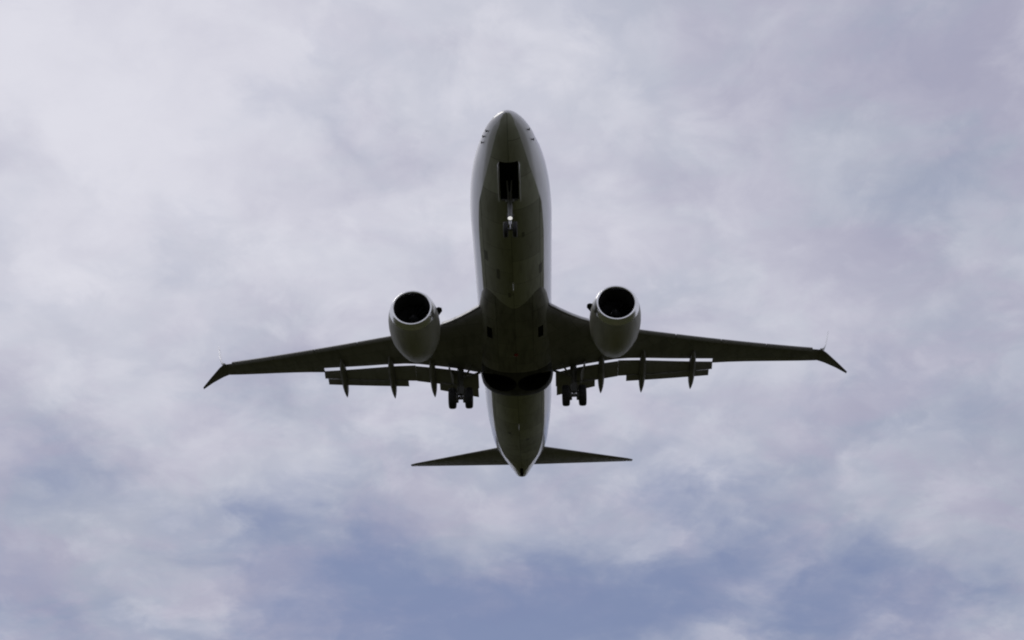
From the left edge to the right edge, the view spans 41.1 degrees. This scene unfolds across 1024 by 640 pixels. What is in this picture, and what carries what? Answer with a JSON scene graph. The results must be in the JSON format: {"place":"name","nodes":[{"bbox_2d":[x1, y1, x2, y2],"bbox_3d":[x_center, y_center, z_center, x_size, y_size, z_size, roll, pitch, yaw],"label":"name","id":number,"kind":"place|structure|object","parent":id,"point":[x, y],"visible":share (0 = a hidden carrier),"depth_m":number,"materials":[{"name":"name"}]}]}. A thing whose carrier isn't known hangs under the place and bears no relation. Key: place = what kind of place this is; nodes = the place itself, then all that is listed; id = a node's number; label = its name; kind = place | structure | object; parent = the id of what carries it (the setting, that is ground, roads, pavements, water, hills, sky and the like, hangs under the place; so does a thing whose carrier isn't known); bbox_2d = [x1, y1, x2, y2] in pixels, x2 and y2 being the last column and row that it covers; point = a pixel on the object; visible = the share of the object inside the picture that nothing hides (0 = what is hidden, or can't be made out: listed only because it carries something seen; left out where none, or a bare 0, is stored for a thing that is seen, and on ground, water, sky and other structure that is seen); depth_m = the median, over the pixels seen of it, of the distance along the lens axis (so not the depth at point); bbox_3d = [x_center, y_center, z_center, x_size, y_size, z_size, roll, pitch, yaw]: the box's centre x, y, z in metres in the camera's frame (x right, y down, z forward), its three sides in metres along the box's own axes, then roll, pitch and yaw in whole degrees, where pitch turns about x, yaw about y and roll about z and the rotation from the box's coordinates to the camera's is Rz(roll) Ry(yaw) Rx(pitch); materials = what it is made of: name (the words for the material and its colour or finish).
{"place":"outdoors","nodes":[
{"label":"outdoors","id":0,"kind":"place"},
{"bbox_2d":[0,0,1023,639],"label":"sky","id":1,"kind":"structure","parent":0,"point":[181,181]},
{"bbox_2d":[203,110,846,476],"bbox_3d":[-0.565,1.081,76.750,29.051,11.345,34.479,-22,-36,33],"label":"airliner","id":2,"kind":"object","parent":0,"point":[515,338],"visible":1,"depth_m":70.06,"materials":[{"name":"white paint"}]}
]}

